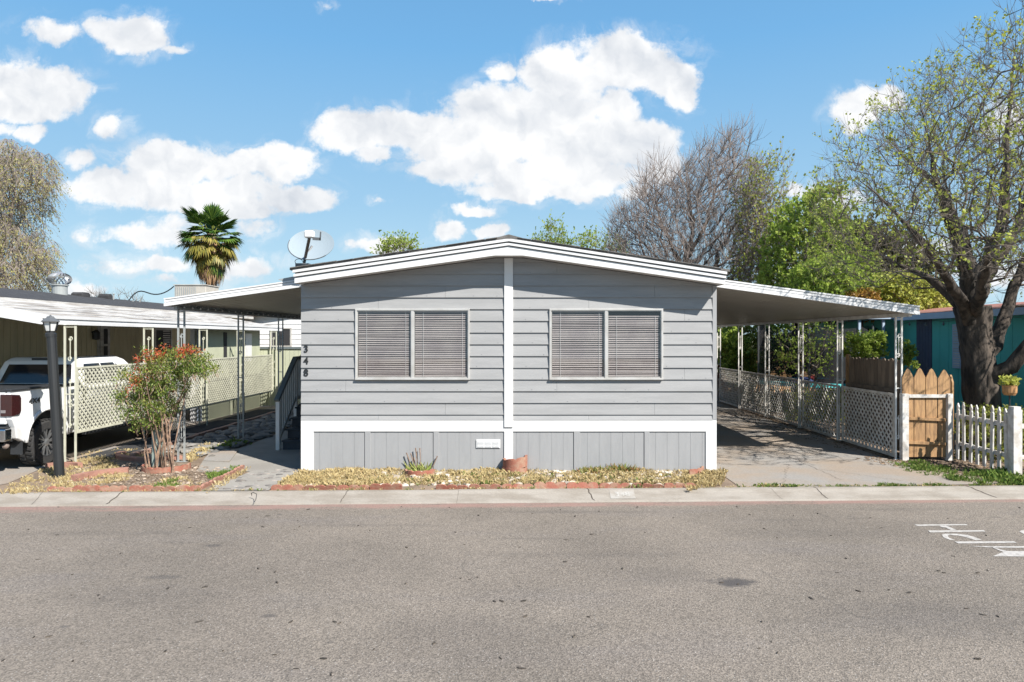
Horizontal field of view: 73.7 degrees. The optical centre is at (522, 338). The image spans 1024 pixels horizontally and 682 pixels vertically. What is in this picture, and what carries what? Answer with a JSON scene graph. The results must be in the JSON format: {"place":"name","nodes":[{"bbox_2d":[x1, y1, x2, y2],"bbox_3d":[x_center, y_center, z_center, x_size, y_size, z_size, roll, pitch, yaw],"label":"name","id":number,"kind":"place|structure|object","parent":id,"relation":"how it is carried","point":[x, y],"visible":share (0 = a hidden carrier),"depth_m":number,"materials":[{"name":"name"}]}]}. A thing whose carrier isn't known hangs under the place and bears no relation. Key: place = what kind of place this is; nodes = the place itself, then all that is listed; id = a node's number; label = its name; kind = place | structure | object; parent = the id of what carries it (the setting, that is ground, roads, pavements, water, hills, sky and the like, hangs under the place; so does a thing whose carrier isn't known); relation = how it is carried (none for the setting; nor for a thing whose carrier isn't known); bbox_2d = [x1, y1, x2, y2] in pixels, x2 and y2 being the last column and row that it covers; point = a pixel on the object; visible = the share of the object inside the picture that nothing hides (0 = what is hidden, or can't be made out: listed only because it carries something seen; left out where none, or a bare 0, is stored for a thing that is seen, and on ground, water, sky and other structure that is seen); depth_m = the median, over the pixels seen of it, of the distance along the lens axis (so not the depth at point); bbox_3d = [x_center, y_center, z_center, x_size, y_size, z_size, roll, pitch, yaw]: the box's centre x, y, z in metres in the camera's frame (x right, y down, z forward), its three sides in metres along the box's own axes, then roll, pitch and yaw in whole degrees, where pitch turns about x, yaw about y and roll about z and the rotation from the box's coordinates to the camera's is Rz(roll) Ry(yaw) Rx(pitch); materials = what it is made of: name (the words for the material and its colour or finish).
{"place":"outdoors","nodes":[
{"label":"outdoors","id":0,"kind":"place"},
{"bbox_2d":[0,405,267,484],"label":"neighbour driveway","id":1,"kind":"structure","parent":0,"point":[13,467],"depth_m":15.02,"materials":[{"name":"concrete"}]},
{"bbox_2d":[0,356,179,465],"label":"pickup truck","id":2,"kind":"object","parent":1,"relation":"on","point":[25,428],"visible":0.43,"depth_m":12.76,"materials":[{"name":"white metal"}]},
{"bbox_2d":[190,329,259,420],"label":"screen wall","id":3,"kind":"structure","parent":1,"relation":"on","point":[222,343],"depth_m":20.46,"materials":[{"name":"white metal"}]},
{"bbox_2d":[66,406,275,460],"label":"side path","id":4,"kind":"structure","parent":0,"point":[268,407],"depth_m":17.62,"materials":[{"name":"concrete"}]},
{"bbox_2d":[77,435,188,458],"bbox_3d":[-8.290,2.325,14.755,0.660,0.022,3.110,0,0,0],"label":"rubber mat","id":5,"kind":"object","parent":4,"relation":"on","point":[139,445],"visible":0.61,"depth_m":14.32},
{"bbox_2d":[173,420,236,432],"bbox_3d":[-8.290,2.325,18.017,0.660,0.022,2.435,0,0,0],"label":"rubber mat","id":6,"kind":"object","parent":4,"relation":"on","point":[205,427],"visible":0.88,"depth_m":17.86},
{"bbox_2d":[199,329,207,424],"bbox_3d":[-8.470,1.050,18.100,0.270,2.600,0.070,0,0,0],"label":"carport post","id":7,"kind":"object","parent":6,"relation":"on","point":[203,339],"visible":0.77,"depth_m":18.09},
{"bbox_2d":[150,359,201,412],"bbox_3d":[-8.470,1.180,16.775,0.034,1.255,2.450,0,0,0],"label":"lattice panel","id":8,"kind":"object","parent":7,"relation":"attached to","point":[197,398],"visible":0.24,"depth_m":17.55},
{"bbox_2d":[204,357,239,405],"bbox_3d":[-8.470,1.180,19.300,0.034,1.255,2.200,0,0,0],"label":"lattice panel","id":9,"kind":"object","parent":7,"relation":"attached to","point":[228,361],"visible":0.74,"depth_m":19.32,"materials":[{"name":"wood"}]},
{"bbox_2d":[270,331,276,406],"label":"carport post","id":10,"kind":"object","parent":4,"relation":"on","point":[273,364],"visible":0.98,"depth_m":23.19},
{"bbox_2d":[241,354,272,397],"bbox_3d":[-8.470,1.180,21.850,0.034,1.255,2.500,0,0,0],"label":"lattice panel","id":11,"kind":"object","parent":10,"relation":"attached to","point":[263,373],"visible":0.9,"depth_m":21.86,"materials":[{"name":"wood"}]},
{"bbox_2d":[274,356,300,449],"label":"entry steps","id":12,"kind":"structure","parent":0,"point":[287,396],"depth_m":14.71,"materials":[{"name":"grey paint"}]},
{"bbox_2d":[0,499,1023,681],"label":"road","id":13,"kind":"structure","parent":0,"point":[663,605],"depth_m":6.63,"materials":[{"name":"asphalt"}]},
{"bbox_2d":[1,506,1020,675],"bbox_3d":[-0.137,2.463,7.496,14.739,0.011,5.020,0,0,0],"label":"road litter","id":14,"kind":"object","parent":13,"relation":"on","point":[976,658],"visible":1,"depth_m":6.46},
{"bbox_2d":[0,485,1023,506],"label":"kerb","id":15,"kind":"structure","parent":13,"relation":"on","point":[461,496],"depth_m":10.37,"materials":[{"name":"concrete"}]},
{"bbox_2d":[609,489,635,498],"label":"kerb number panel","id":16,"kind":"object","parent":15,"relation":"on","point":[621,493],"visible":1,"depth_m":10.45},
{"bbox_2d":[915,524,983,531],"bbox_3d":[5.546,2.466,8.858,0.746,0.001,0.390,0,0,0],"label":"painted letter","id":17,"kind":"object","parent":13,"relation":"on","point":[950,528],"visible":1,"depth_m":8.75,"materials":[{"name":"paint"}]},
{"bbox_2d":[942,534,1015,542],"bbox_3d":[5.587,2.466,8.402,0.757,0.001,0.410,0,0,0],"label":"painted letter","id":18,"kind":"object","parent":13,"relation":"on","point":[963,535],"visible":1,"depth_m":8.28,"materials":[{"name":"paint"}]},
{"bbox_2d":[975,546,1023,555],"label":"painted letter","id":19,"kind":"object","parent":13,"relation":"on","point":[1012,553],"visible":1,"depth_m":7.89,"materials":[{"name":"paint"}]},
{"bbox_2d":[0,392,1023,492],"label":"yard ground","id":20,"kind":"structure","parent":0,"point":[726,482],"depth_m":12.39,"materials":[{"name":"soil"}]},
{"bbox_2d":[0,138,71,292],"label":"willow tree","id":21,"kind":"object","parent":20,"relation":"on","point":[9,205],"visible":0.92,"depth_m":34.03,"materials":[{"name":"beige plant"}]},
{"bbox_2d":[41,315,64,478],"bbox_3d":[-7.899,1.006,11.481,0.383,2.796,0.260,0,0,0],"label":"lamp post","id":22,"kind":"object","parent":20,"relation":"on","point":[50,323],"visible":0.94,"depth_m":11.42,"materials":[{"name":"black metal"}]},
{"bbox_2d":[0,455,133,493],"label":"dry grass","id":23,"kind":"structure","parent":20,"relation":"on","point":[108,464],"depth_m":11.30,"materials":[{"name":"plant"}]},
{"bbox_2d":[64,325,76,461],"bbox_3d":[-8.470,1.050,12.780,0.270,2.600,0.070,0,0,0],"label":"carport post","id":24,"kind":"object","parent":20,"relation":"on","point":[75,391],"visible":0.98,"depth_m":12.77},
{"bbox_2d":[0,299,281,330],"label":"driveway awning","id":25,"kind":"object","parent":24,"relation":"on","point":[38,312],"visible":0.91,"depth_m":15.63,"materials":[{"name":"white metal"}]},
{"bbox_2d":[71,467,128,480],"bbox_3d":[-7.160,2.315,11.578,0.242,0.130,0.911,0,0,36],"label":"edging ring","id":26,"kind":"object","parent":20,"relation":"on","point":[80,476],"visible":0.6,"depth_m":11.52,"materials":[{"name":"brick"}]},
{"bbox_2d":[0,288,253,442],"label":"olive mobile home","id":27,"kind":"object","parent":20,"relation":"on","point":[18,338],"visible":0.31,"depth_m":18.21,"materials":[{"name":"metal"}]},
{"bbox_2d":[47,271,71,294],"bbox_3d":[-13.700,-1.604,20.203,0.630,0.730,0.628,0,0,0],"label":"turbine vent","id":28,"kind":"object","parent":27,"relation":"on","point":[62,288],"visible":0.98,"depth_m":20.04,"materials":[{"name":"metal"}]},
{"bbox_2d":[100,326,109,355],"bbox_3d":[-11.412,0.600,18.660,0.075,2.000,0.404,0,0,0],"label":"door","id":29,"kind":"structure","parent":27,"relation":"in","point":[105,330],"depth_m":18.62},
{"bbox_2d":[154,328,171,361],"bbox_3d":[-11.425,0.240,21.693,0.050,1.120,1.027,0,0,0],"label":"window","id":30,"kind":"structure","parent":27,"relation":"in","point":[165,334],"depth_m":21.67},
{"bbox_2d":[173,284,219,296],"bbox_3d":[-12.421,-1.593,26.050,1.235,0.818,1.160,0,0,0],"label":"rooftop cooler","id":31,"kind":"object","parent":27,"relation":"on","point":[184,289],"visible":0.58,"depth_m":25.50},
{"bbox_2d":[62,463,226,487],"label":"leaf litter","id":32,"kind":"object","parent":20,"relation":"on","point":[148,474],"visible":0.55,"depth_m":11.61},
{"bbox_2d":[67,463,227,487],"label":"bed pebbles","id":33,"kind":"object","parent":20,"relation":"on","point":[166,474],"visible":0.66,"depth_m":11.65,"materials":[{"name":"brown stone"}]},
{"bbox_2d":[115,451,181,460],"bbox_3d":[-7.442,2.330,13.308,1.604,0.100,0.555,0,0,18],"label":"edging ring","id":34,"kind":"object","parent":20,"relation":"on","point":[119,456],"visible":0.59,"depth_m":13.14,"materials":[{"name":"brick"}]},
{"bbox_2d":[143,327,153,440],"bbox_3d":[-8.470,1.050,15.450,0.270,2.600,0.070,0,0,0],"label":"carport post","id":35,"kind":"object","parent":20,"relation":"on","point":[144,328],"visible":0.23,"depth_m":15.44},
{"bbox_2d":[77,363,146,432],"bbox_3d":[-8.470,1.180,14.150,0.034,1.255,2.400,0,0,0],"label":"lattice panel","id":36,"kind":"object","parent":35,"relation":"attached to","point":[101,425],"visible":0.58,"depth_m":13.65,"materials":[{"name":"wood"}]},
{"bbox_2d":[107,338,224,472],"bbox_3d":[-6.282,1.182,11.996,1.768,2.384,1.164,0,0,0],"label":"red tipped shrub","id":37,"kind":"object","parent":20,"relation":"on","point":[141,397],"visible":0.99,"depth_m":11.85,"materials":[{"name":"green plant"}]},
{"bbox_2d":[141,463,190,473],"bbox_3d":[-6.365,2.315,12.081,0.800,0.130,0.506,0,0,-6],"label":"edging ring","id":38,"kind":"object","parent":20,"relation":"on","point":[162,470],"visible":0.62,"depth_m":11.89,"materials":[{"name":"ceramic"}]},
{"bbox_2d":[176,310,186,461],"bbox_3d":[-6.470,0.903,12.940,0.185,2.883,0.070,0,0,0],"label":"carport post","id":39,"kind":"object","parent":20,"relation":"on","point":[183,438],"visible":0.7,"depth_m":12.93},
{"bbox_2d":[175,202,242,285],"bbox_3d":[-16.021,-2.357,34.986,3.311,9.415,3.704,0,0,-32],"label":"fan palm","id":40,"kind":"object","parent":20,"relation":"on","point":[210,255],"visible":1,"depth_m":34.34,"materials":[{"name":"green plant"}]},
{"bbox_2d":[130,404,298,455],"bbox_3d":[-7.675,2.303,18.714,0.110,0.094,10.628,0,0,0],"label":"border strip","id":41,"kind":"object","parent":20,"relation":"on","point":[140,452],"visible":0.36,"depth_m":16.30,"materials":[{"name":"concrete"}]},
{"bbox_2d":[145,407,293,456],"bbox_3d":[-6.810,2.320,18.321,1.770,0.137,10.098,0,0,0],"label":"slate rock bed","id":42,"kind":"object","parent":20,"relation":"on","point":[262,427],"visible":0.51,"depth_m":16.00,"materials":[{"name":"stone"}]},
{"bbox_2d":[204,449,237,461],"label":"stepping slab","id":43,"kind":"structure","parent":20,"relation":"on","point":[224,455],"depth_m":13.34,"materials":[{"name":"concrete"}]},
{"bbox_2d":[237,315,243,437],"bbox_3d":[-6.470,0.903,15.670,0.185,2.883,0.070,0,0,0],"label":"carport post","id":44,"kind":"object","parent":20,"relation":"on","point":[238,377],"visible":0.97,"depth_m":15.66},
{"bbox_2d":[198,431,300,471],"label":"patio walk","id":45,"kind":"structure","parent":20,"relation":"on","point":[263,454],"depth_m":13.26,"materials":[{"name":"concrete"}]},
{"bbox_2d":[206,469,297,490],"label":"pebble walk","id":46,"kind":"structure","parent":20,"relation":"on","point":[253,479],"depth_m":11.20,"materials":[{"name":"concrete"}]},
{"bbox_2d":[213,468,299,490],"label":"inset pebbles","id":47,"kind":"object","parent":46,"relation":"on","point":[241,480],"visible":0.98,"depth_m":11.18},
{"bbox_2d":[239,315,300,346],"bbox_3d":[-8.450,0.410,33.500,8.500,3.880,9.600,0,0,0],"label":"white sided home","id":48,"kind":"object","parent":20,"relation":"on","point":[292,332],"visible":0.12,"depth_m":28.99,"materials":[{"name":"metal"}]},
{"bbox_2d":[271,328,291,346],"bbox_3d":[-10.234,-0.039,28.940,0.882,0.811,0.080,0,0,0],"label":"window","id":49,"kind":"structure","parent":48,"relation":"in","point":[287,331],"depth_m":28.93,"materials":[{"name":"glass"}]},
{"bbox_2d":[260,347,300,405],"bbox_3d":[-6.479,1.305,23.310,5.142,2.010,0.100,0,0,0],"label":"board fence","id":50,"kind":"object","parent":20,"relation":"on","point":[290,353],"visible":0.12,"depth_m":23.30,"materials":[{"name":"paint"}]},
{"bbox_2d":[278,318,283,388],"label":"carport post","id":51,"kind":"object","parent":20,"relation":"on","point":[282,349],"visible":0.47,"depth_m":18.24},
{"bbox_2d":[279,466,374,486],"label":"dry grass","id":52,"kind":"structure","parent":20,"relation":"on","point":[338,481],"depth_m":11.18,"materials":[{"name":"plant"}]},
{"bbox_2d":[369,229,423,254],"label":"distant tree","id":53,"kind":"object","parent":20,"relation":"on","point":[386,247],"visible":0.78,"depth_m":37.72,"materials":[{"name":"green plant"}]},
{"bbox_2d":[71,485,744,491],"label":"dry grass","id":54,"kind":"structure","parent":20,"relation":"on","point":[316,489],"depth_m":10.54,"materials":[{"name":"plant"}]},
{"bbox_2d":[404,448,437,470],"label":"spiky succulent","id":55,"kind":"object","parent":20,"relation":"on","point":[415,467],"visible":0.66,"depth_m":11.92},
{"bbox_2d":[305,470,688,486],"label":"bed stones","id":56,"kind":"object","parent":20,"relation":"on","point":[467,484],"visible":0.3,"depth_m":11.32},
{"bbox_2d":[277,466,719,484],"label":"dry grass","id":57,"kind":"structure","parent":20,"relation":"on","point":[536,477],"depth_m":11.32,"materials":[{"name":"plant"}]},
{"bbox_2d":[290,234,729,471],"bbox_3d":[-0.217,0.306,18.918,7.459,4.127,14.765,0,0,0],"label":"mobile home","id":58,"kind":"object","parent":20,"relation":"on","point":[495,351],"visible":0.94,"depth_m":11.98,"materials":[{"name":"wood"}]},
{"bbox_2d":[164,277,300,319],"bbox_3d":[-5.246,-0.871,17.550,2.758,0.676,9.900,0,0,0],"label":"side awning","id":59,"kind":"object","parent":58,"relation":"attached to","point":[281,299],"visible":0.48,"depth_m":13.54,"materials":[{"name":"white metal"}]},
{"bbox_2d":[288,229,333,265],"bbox_3d":[-3.813,-1.661,12.486,0.651,0.746,1.016,0,0,-39],"label":"satellite dish","id":60,"kind":"object","parent":58,"relation":"attached to","point":[311,244],"visible":1,"depth_m":12.59,"materials":[{"name":"white paint"}]},
{"bbox_2d":[355,309,469,379],"bbox_3d":[-1.931,0.108,11.981,2.006,1.247,0.090,0,0,0],"label":"window","id":61,"kind":"structure","parent":58,"relation":"in","point":[391,344],"depth_m":12.01,"materials":[{"name":"glass"}]},
{"bbox_2d":[549,309,662,379],"bbox_3d":[1.465,0.108,11.981,1.992,1.247,0.090,0,0,0],"label":"window","id":62,"kind":"structure","parent":58,"relation":"in","point":[585,344],"depth_m":12.01,"materials":[{"name":"glass"}]},
{"bbox_2d":[717,280,919,326],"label":"carport roof","id":63,"kind":"structure","parent":58,"relation":"attached to","point":[742,304],"depth_m":14.11,"materials":[{"name":"white metal"}]},
{"bbox_2d":[502,455,526,472],"bbox_3d":[-0.139,2.212,11.875,0.445,0.336,0.318,0,0,0],"label":"stacked planter","id":64,"kind":"object","parent":20,"relation":"on","point":[517,464],"visible":0.79,"depth_m":11.75,"materials":[{"name":"ceramic"}]},
{"bbox_2d":[526,209,581,246],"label":"distant tree","id":65,"kind":"object","parent":20,"relation":"on","point":[549,237],"visible":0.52,"depth_m":39.62,"materials":[{"name":"green plant"}]},
{"bbox_2d":[568,225,628,252],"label":"distant tree","id":66,"kind":"object","parent":20,"relation":"on","point":[594,244],"visible":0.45,"depth_m":39.74,"materials":[{"name":"green plant"}]},
{"bbox_2d":[572,462,640,473],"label":"ice plant clump","id":67,"kind":"object","parent":20,"relation":"on","point":[622,468],"visible":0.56,"depth_m":11.82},
{"bbox_2d":[595,111,774,282],"bbox_3d":[7.473,-3.801,30.965,8.800,12.496,6.792,0,0,0],"label":"bare tree","id":68,"kind":"object","parent":20,"relation":"on","point":[688,249],"visible":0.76,"depth_m":29.92,"materials":[{"name":"plant"}]},
{"bbox_2d":[685,467,727,490],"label":"dry grass","id":69,"kind":"structure","parent":20,"relation":"on","point":[721,479],"depth_m":11.11,"materials":[{"name":"plant"}]},
{"bbox_2d":[718,326,751,396],"bbox_3d":[8.181,0.928,26.520,1.343,2.947,2.062,0,0,0],"label":"garden bush","id":70,"kind":"object","parent":20,"relation":"on","point":[729,349],"visible":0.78,"depth_m":26.11,"materials":[{"name":"green plant"}]},
{"bbox_2d":[738,326,742,407],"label":"carport post","id":71,"kind":"object","parent":20,"relation":"on","point":[741,342],"visible":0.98,"depth_m":22.79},
{"bbox_2d":[719,367,740,407],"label":"lattice panel","id":72,"kind":"object","parent":71,"relation":"attached to","point":[720,386],"visible":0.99,"depth_m":23.96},
{"bbox_2d":[718,325,764,350],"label":"hedge plant","id":73,"kind":"object","parent":20,"relation":"on","point":[751,334],"visible":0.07,"depth_m":32.66,"materials":[{"name":"green plant"}]},
{"bbox_2d":[726,347,763,387],"bbox_3d":[8.768,1.310,27.031,1.410,2.181,1.969,0,0,0],"label":"garden bush","id":74,"kind":"object","parent":20,"relation":"on","point":[753,358],"visible":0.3,"depth_m":26.36,"materials":[{"name":"green plant"}]},
{"bbox_2d":[718,136,805,391],"bbox_3d":[10.468,-2.960,29.467,3.996,10.749,4.354,0,0,0],"label":"poplar tree","id":75,"kind":"object","parent":20,"relation":"on","point":[758,172],"visible":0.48,"depth_m":28.82,"materials":[{"name":"green plant"}]},
{"bbox_2d":[764,324,769,416],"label":"carport post","id":76,"kind":"object","parent":20,"relation":"on","point":[768,348],"visible":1,"depth_m":20.29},
{"bbox_2d":[741,371,767,415],"bbox_3d":[7.270,1.705,21.500,0.034,1.240,2.380,0,0,0],"label":"lattice panel","id":77,"kind":"object","parent":76,"relation":"attached to","point":[749,397],"visible":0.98,"depth_m":21.41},
{"bbox_2d":[750,324,804,350],"bbox_3d":[12.504,0.635,33.481,2.935,3.532,2.217,0,0,0],"label":"hedge plant","id":78,"kind":"object","parent":20,"relation":"on","point":[772,333],"visible":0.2,"depth_m":33.12,"materials":[{"name":"green plant"}]},
{"bbox_2d":[756,340,838,377],"bbox_3d":[10.282,1.206,25.505,3.132,2.391,2.256,0,0,0],"label":"garden bush","id":79,"kind":"object","parent":20,"relation":"on","point":[774,365],"visible":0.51,"depth_m":25.27,"materials":[{"name":"green plant"}]},
{"bbox_2d":[783,384,816,420],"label":"weed bush","id":80,"kind":"object","parent":20,"relation":"on","point":[797,405],"visible":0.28,"depth_m":19.50,"materials":[{"name":"green plant"}]},
{"bbox_2d":[797,322,804,427],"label":"carport post","id":81,"kind":"object","parent":20,"relation":"on","point":[800,350],"visible":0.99,"depth_m":17.84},
{"bbox_2d":[768,375,800,426],"bbox_3d":[7.270,1.705,19.025,0.034,1.240,2.330,0,0,0],"label":"lattice panel","id":82,"kind":"object","parent":81,"relation":"attached to","point":[785,400],"visible":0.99,"depth_m":18.89,"materials":[{"name":"wood"}]},
{"bbox_2d":[772,321,843,404],"bbox_3d":[8.504,0.786,20.307,2.331,3.254,1.104,0,0,0],"label":"young tree","id":83,"kind":"object","parent":20,"relation":"on","point":[787,358],"visible":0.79,"depth_m":20.27,"materials":[{"name":"green plant"}]},
{"bbox_2d":[757,325,873,412],"bbox_3d":[9.750,0.977,22.600,3.960,2.753,3.760,0,0,0],"label":"trampoline","id":84,"kind":"object","parent":20,"relation":"on","point":[823,380],"visible":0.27,"depth_m":22.57,"materials":[{"name":"metal"}]},
{"bbox_2d":[753,177,885,398],"bbox_3d":[11.223,-1.764,25.987,4.941,8.371,4.413,0,0,0],"label":"green tree","id":85,"kind":"object","parent":20,"relation":"on","point":[782,233],"visible":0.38,"depth_m":25.35,"materials":[{"name":"green plant"}]},
{"bbox_2d":[810,384,845,428],"bbox_3d":[7.890,1.793,17.604,1.017,1.214,1.014,0,0,0],"label":"weed bush","id":86,"kind":"object","parent":20,"relation":"on","point":[826,405],"visible":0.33,"depth_m":17.53,"materials":[{"name":"green plant"}]},
{"bbox_2d":[785,253,888,394],"bbox_3d":[10.775,-0.276,23.482,3.604,5.370,2.554,0,0,0],"label":"lime tree","id":87,"kind":"object","parent":20,"relation":"on","point":[803,279],"visible":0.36,"depth_m":22.95,"materials":[{"name":"green plant"}]},
{"bbox_2d":[835,320,842,440],"bbox_3d":[7.270,0.968,15.650,0.185,2.754,0.070,0,0,0],"label":"carport post","id":88,"kind":"object","parent":20,"relation":"on","point":[837,380],"visible":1,"depth_m":15.65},
{"bbox_2d":[802,380,839,438],"bbox_3d":[7.270,1.705,16.700,0.034,1.240,2.080,0,0,0],"label":"lattice panel","id":89,"kind":"object","parent":88,"relation":"attached to","point":[804,409],"visible":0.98,"depth_m":16.68,"materials":[{"name":"wood"}]},
{"bbox_2d":[845,286,881,332],"bbox_3d":[11.234,0.347,22.653,1.447,4.117,1.379,0,0,33],"label":"garden bush","id":90,"kind":"object","parent":20,"relation":"on","point":[869,294],"visible":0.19,"depth_m":22.31,"materials":[{"name":"orange plant"}]},
{"bbox_2d":[840,329,889,358],"bbox_3d":[8.173,1.088,16.305,1.154,2.628,0.900,0,0,0],"label":"garden bush","id":91,"kind":"object","parent":20,"relation":"on","point":[863,347],"visible":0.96,"depth_m":16.16,"materials":[{"name":"green plant"}]},
{"bbox_2d":[841,386,894,456],"bbox_3d":[7.270,1.705,14.440,0.034,1.240,2.200,0,0,0],"label":"lattice panel","id":92,"kind":"object","parent":20,"relation":"on","point":[891,416],"visible":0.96,"depth_m":14.32,"materials":[{"name":"wood"}]},
{"bbox_2d":[846,354,899,450],"bbox_3d":[7.435,1.310,14.530,0.070,1.880,2.260,0,0,0],"label":"old board fence","id":93,"kind":"object","parent":20,"relation":"on","point":[876,374],"visible":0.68,"depth_m":14.48,"materials":[{"name":"wood"}]},
{"bbox_2d":[813,208,952,324],"bbox_3d":[15.783,-1.551,30.051,6.680,7.912,4.482,0,0,0],"label":"dark tree","id":94,"kind":"object","parent":20,"relation":"on","point":[901,258],"visible":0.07,"depth_m":28.63,"materials":[{"name":"green plant"}]},
{"bbox_2d":[753,482,1023,486],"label":"green grass","id":95,"kind":"structure","parent":20,"relation":"on","point":[841,485],"depth_m":10.80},
{"bbox_2d":[894,317,902,459],"bbox_3d":[7.270,0.968,13.200,0.185,2.754,0.070,0,0,0],"label":"carport post","id":96,"kind":"object","parent":20,"relation":"on","point":[900,354],"visible":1,"depth_m":13.19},
{"bbox_2d":[786,302,1023,421],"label":"teal mobile home","id":97,"kind":"object","parent":20,"relation":"on","point":[937,343],"visible":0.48,"depth_m":19.01,"materials":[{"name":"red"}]},
{"bbox_2d":[858,265,951,309],"bbox_3d":[12.996,-0.063,23.470,3.637,4.955,2.738,0,0,0],"label":"yellow tree","id":98,"kind":"object","parent":20,"relation":"on","point":[930,299],"visible":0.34,"depth_m":22.67,"materials":[{"name":"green plant"}]},
{"bbox_2d":[789,0,1023,446],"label":"shade tree","id":99,"kind":"object","parent":20,"relation":"on","point":[981,339],"visible":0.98,"depth_m":13.99,"materials":[{"name":"green plant"}]},
{"bbox_2d":[894,339,920,370],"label":"garden bush","id":100,"kind":"object","parent":20,"relation":"on","point":[908,349],"visible":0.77,"depth_m":15.89,"materials":[{"name":"green plant"}]},
{"bbox_2d":[900,368,953,460],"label":"wooden gate","id":101,"kind":"structure","parent":20,"relation":"on","point":[927,416],"depth_m":13.15,"materials":[{"name":"wood"}]},
{"bbox_2d":[855,452,1023,477],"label":"leaf litter","id":102,"kind":"object","parent":20,"relation":"on","point":[960,466],"visible":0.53,"depth_m":12.88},
{"bbox_2d":[888,459,1023,485],"bbox_3d":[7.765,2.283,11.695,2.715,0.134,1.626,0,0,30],"label":"green grass","id":103,"kind":"structure","parent":20,"relation":"on","point":[914,464],"depth_m":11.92,"materials":[{"name":"plant"}]},
{"bbox_2d":[953,401,1023,461],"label":"flower bush","id":104,"kind":"object","parent":20,"relation":"on","point":[987,412],"visible":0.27,"depth_m":13.13,"materials":[{"name":"green plant"}]},
{"bbox_2d":[955,402,1023,474],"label":"picket fence","id":105,"kind":"object","parent":20,"relation":"on","point":[1012,424],"visible":0.93,"depth_m":12.04,"materials":[{"name":"wood"}]},
{"bbox_2d":[0,0,1023,339],"label":"sky","id":106,"kind":"structure","parent":0,"point":[446,122],"materials":[{"name":"blue"}]},
{"bbox_2d":[717,403,1003,486],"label":"driveway","id":107,"kind":"structure","parent":0,"point":[749,454],"depth_m":13.06,"materials":[{"name":"concrete"}]},
{"bbox_2d":[724,410,894,458],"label":"drive litter","id":108,"kind":"object","parent":107,"relation":"on","point":[802,433],"visible":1,"depth_m":16.93,"materials":[{"name":"brown plant"}]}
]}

